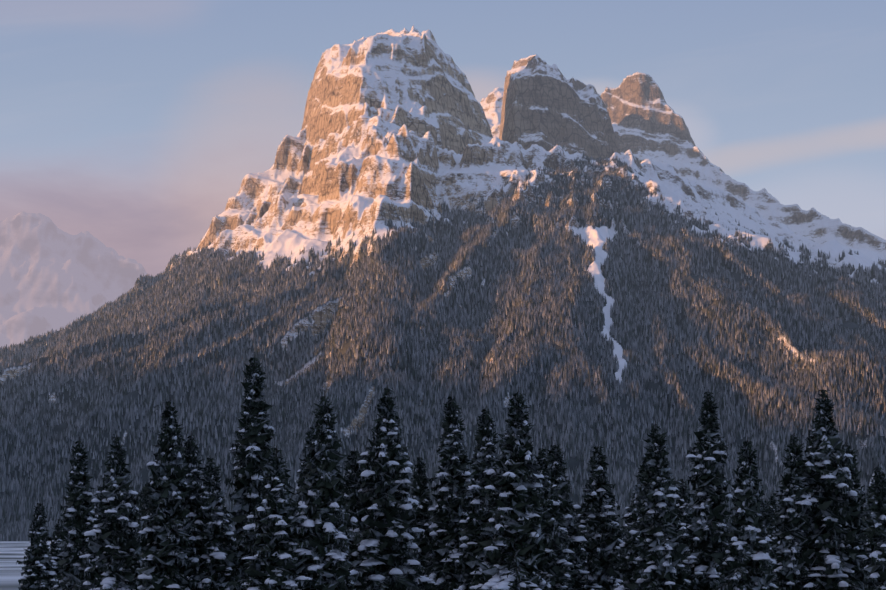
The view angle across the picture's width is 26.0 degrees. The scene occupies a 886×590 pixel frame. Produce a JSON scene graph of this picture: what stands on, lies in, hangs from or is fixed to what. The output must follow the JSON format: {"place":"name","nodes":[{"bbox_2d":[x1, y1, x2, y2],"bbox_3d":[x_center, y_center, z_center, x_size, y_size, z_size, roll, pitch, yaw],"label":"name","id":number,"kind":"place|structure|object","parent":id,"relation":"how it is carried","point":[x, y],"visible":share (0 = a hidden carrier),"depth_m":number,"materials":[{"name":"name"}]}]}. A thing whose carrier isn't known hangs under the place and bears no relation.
{"place":"outdoors","nodes":[
{"label":"outdoors","id":0,"kind":"place"},
{"bbox_2d":[0,211,148,348],"bbox_3d":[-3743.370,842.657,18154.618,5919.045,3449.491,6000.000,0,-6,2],"label":"distant mountain","id":1,"kind":"structure","parent":0,"point":[53,276],"depth_m":17683.89,"materials":[{"name":"white snow"}]},
{"bbox_2d":[0,540,731,589],"bbox_3d":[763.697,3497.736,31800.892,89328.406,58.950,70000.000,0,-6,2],"label":"frozen lake","id":2,"kind":"structure","parent":0,"point":[11,553],"depth_m":1659.94,"materials":[{"name":"white ice"}]},
{"bbox_2d":[16,499,59,589],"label":"spruce","id":3,"kind":"object","parent":2,"relation":"on","point":[37,571],"visible":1,"depth_m":108.14,"materials":[{"name":"green plant"}]},
{"bbox_2d":[47,519,65,588],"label":"spruce","id":4,"kind":"object","parent":2,"relation":"on","point":[55,551],"visible":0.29,"depth_m":111.70,"materials":[{"name":"green plant"}]},
{"bbox_2d":[53,437,97,589],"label":"spruce","id":5,"kind":"object","parent":2,"relation":"on","point":[78,513],"visible":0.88,"depth_m":93.41,"materials":[{"name":"green plant"}]},
{"bbox_2d":[76,437,144,589],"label":"spruce","id":6,"kind":"object","parent":2,"relation":"on","point":[114,541],"visible":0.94,"depth_m":87.21,"materials":[{"name":"green plant"}]},
{"bbox_2d":[137,486,151,566],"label":"spruce","id":7,"kind":"object","parent":2,"relation":"on","point":[141,507],"visible":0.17,"depth_m":179.23,"materials":[{"name":"green plant"}]},
{"bbox_2d":[132,397,198,589],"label":"spruce","id":8,"kind":"object","parent":2,"relation":"on","point":[164,555],"visible":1,"depth_m":78.45,"materials":[{"name":"green plant"}]},
{"bbox_2d":[179,431,202,576],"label":"spruce","id":9,"kind":"object","parent":2,"relation":"on","point":[191,455],"visible":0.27,"depth_m":80.89,"materials":[{"name":"green plant"}]},
{"bbox_2d":[184,458,242,589],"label":"spruce","id":10,"kind":"object","parent":2,"relation":"on","point":[214,541],"visible":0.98,"depth_m":79.62,"materials":[{"name":"green plant"}]},
{"bbox_2d":[224,357,284,589],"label":"spruce","id":11,"kind":"object","parent":2,"relation":"on","point":[252,450],"visible":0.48,"depth_m":82.43,"materials":[{"name":"green plant"}]},
{"bbox_2d":[233,445,314,589],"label":"spruce","id":12,"kind":"object","parent":2,"relation":"on","point":[278,551],"visible":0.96,"depth_m":73.34,"materials":[{"name":"green plant"}]},
{"bbox_2d":[290,427,317,575],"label":"spruce","id":13,"kind":"object","parent":2,"relation":"on","point":[302,472],"visible":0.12,"depth_m":94.38,"materials":[{"name":"green plant"}]},
{"bbox_2d":[293,390,357,589],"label":"spruce","id":14,"kind":"object","parent":2,"relation":"on","point":[326,534],"visible":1,"depth_m":73.92,"materials":[{"name":"green plant"}]},
{"bbox_2d":[340,445,369,586],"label":"spruce","id":15,"kind":"object","parent":2,"relation":"on","point":[353,471],"visible":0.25,"depth_m":82.49,"materials":[{"name":"green plant"}]},
{"bbox_2d":[347,387,435,589],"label":"spruce","id":16,"kind":"object","parent":2,"relation":"on","point":[385,511],"visible":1,"depth_m":80.82,"materials":[{"name":"green plant"}]},
{"bbox_2d":[405,453,438,589],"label":"spruce","id":17,"kind":"object","parent":2,"relation":"on","point":[419,492],"visible":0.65,"depth_m":93.73,"materials":[{"name":"green plant"}]},
{"bbox_2d":[423,391,473,589],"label":"spruce","id":18,"kind":"object","parent":2,"relation":"on","point":[453,476],"visible":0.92,"depth_m":92.39,"materials":[{"name":"green plant"}]},
{"bbox_2d":[452,408,502,589],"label":"spruce","id":19,"kind":"object","parent":2,"relation":"on","point":[482,464],"visible":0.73,"depth_m":88.09,"materials":[{"name":"green plant"}]},
{"bbox_2d":[469,386,552,589],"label":"spruce","id":20,"kind":"object","parent":2,"relation":"on","point":[512,527],"visible":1,"depth_m":74.60,"materials":[{"name":"green plant"}]},
{"bbox_2d":[533,445,575,589],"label":"spruce","id":21,"kind":"object","parent":2,"relation":"on","point":[552,565],"visible":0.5,"depth_m":80.71,"materials":[{"name":"green plant"}]},
{"bbox_2d":[546,445,591,589],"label":"spruce","id":22,"kind":"object","parent":2,"relation":"on","point":[571,527],"visible":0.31,"depth_m":95.51,"materials":[{"name":"green plant"}]},
{"bbox_2d":[575,510,587,570],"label":"spruce","id":23,"kind":"object","parent":2,"relation":"on","point":[584,535],"depth_m":133.84,"materials":[{"name":"green plant"}]},
{"bbox_2d":[572,444,626,589],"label":"spruce","id":24,"kind":"object","parent":2,"relation":"on","point":[602,564],"visible":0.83,"depth_m":97.71,"materials":[{"name":"green plant"}]},
{"bbox_2d":[616,524,625,568],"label":"spruce","id":25,"kind":"object","parent":2,"relation":"on","point":[622,539],"visible":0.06,"depth_m":131.46,"materials":[{"name":"green plant"}]},
{"bbox_2d":[617,496,634,581],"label":"spruce","id":26,"kind":"object","parent":2,"relation":"on","point":[625,539],"depth_m":114.08,"materials":[{"name":"green plant"}]},
{"bbox_2d":[614,458,648,589],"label":"spruce","id":27,"kind":"object","parent":2,"relation":"on","point":[631,542],"visible":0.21,"depth_m":90.70,"materials":[{"name":"green plant"}]},
{"bbox_2d":[635,421,690,589],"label":"spruce","id":28,"kind":"object","parent":2,"relation":"on","point":[661,555],"visible":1,"depth_m":75.35,"materials":[{"name":"green plant"}]},
{"bbox_2d":[674,481,692,589],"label":"spruce","id":29,"kind":"object","parent":2,"relation":"on","point":[682,507],"visible":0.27,"depth_m":116.84,"materials":[{"name":"green plant"}]},
{"bbox_2d":[680,389,732,589],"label":"spruce","id":30,"kind":"object","parent":2,"relation":"on","point":[705,556],"visible":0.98,"depth_m":95.40,"materials":[{"name":"green plant"}]},
{"bbox_2d":[711,435,777,589],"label":"spruce","id":31,"kind":"object","parent":2,"relation":"on","point":[746,563],"visible":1,"depth_m":74.83,"materials":[{"name":"green plant"}]},
{"bbox_2d":[759,498,776,565],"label":"spruce","id":32,"kind":"object","parent":2,"relation":"on","point":[765,507],"visible":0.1,"depth_m":106.15,"materials":[{"name":"green plant"}]},
{"bbox_2d":[764,500,781,574],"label":"spruce","id":33,"kind":"object","parent":2,"relation":"on","point":[771,515],"visible":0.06,"depth_m":114.33,"materials":[{"name":"green plant"}]},
{"bbox_2d":[769,496,780,530],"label":"spruce","id":34,"kind":"object","parent":2,"relation":"on","point":[772,500],"visible":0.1,"depth_m":167.84,"materials":[{"name":"green plant"}]},
{"bbox_2d":[770,433,819,589],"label":"spruce","id":35,"kind":"object","parent":2,"relation":"on","point":[794,555],"visible":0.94,"depth_m":80.39,"materials":[{"name":"green plant"}]},
{"bbox_2d":[797,390,868,589],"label":"spruce","id":36,"kind":"object","parent":2,"relation":"on","point":[826,470],"visible":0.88,"depth_m":80.66,"materials":[{"name":"green plant"}]},
{"bbox_2d":[835,441,872,588],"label":"spruce","id":37,"kind":"object","parent":2,"relation":"on","point":[856,515],"visible":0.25,"depth_m":81.57,"materials":[{"name":"green plant"}]},
{"bbox_2d":[864,480,873,540],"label":"spruce","id":38,"kind":"object","parent":2,"relation":"on","point":[868,503],"visible":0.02,"depth_m":104.38,"materials":[{"name":"green plant"}]},
{"bbox_2d":[857,462,885,589],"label":"spruce","id":39,"kind":"object","parent":2,"relation":"on","point":[875,577],"visible":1,"depth_m":73.99,"materials":[{"name":"green plant"}]},
{"bbox_2d":[0,26,885,539],"bbox_3d":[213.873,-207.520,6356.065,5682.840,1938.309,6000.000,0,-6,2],"label":"mountain","id":40,"kind":"structure","parent":0,"point":[402,126],"depth_m":5812.87,"materials":[{"name":"brown stone"}]},
{"bbox_2d":[0,145,885,540],"bbox_3d":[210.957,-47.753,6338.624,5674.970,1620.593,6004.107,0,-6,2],"label":"mountain forest","id":41,"kind":"object","parent":40,"relation":"on","point":[854,351],"visible":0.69,"depth_m":4541.93,"materials":[{"name":"green plant"}]},
{"bbox_2d":[0,0,885,276],"label":"sky","id":42,"kind":"structure","parent":0,"point":[132,125],"materials":[{"name":"blue"}]}
]}

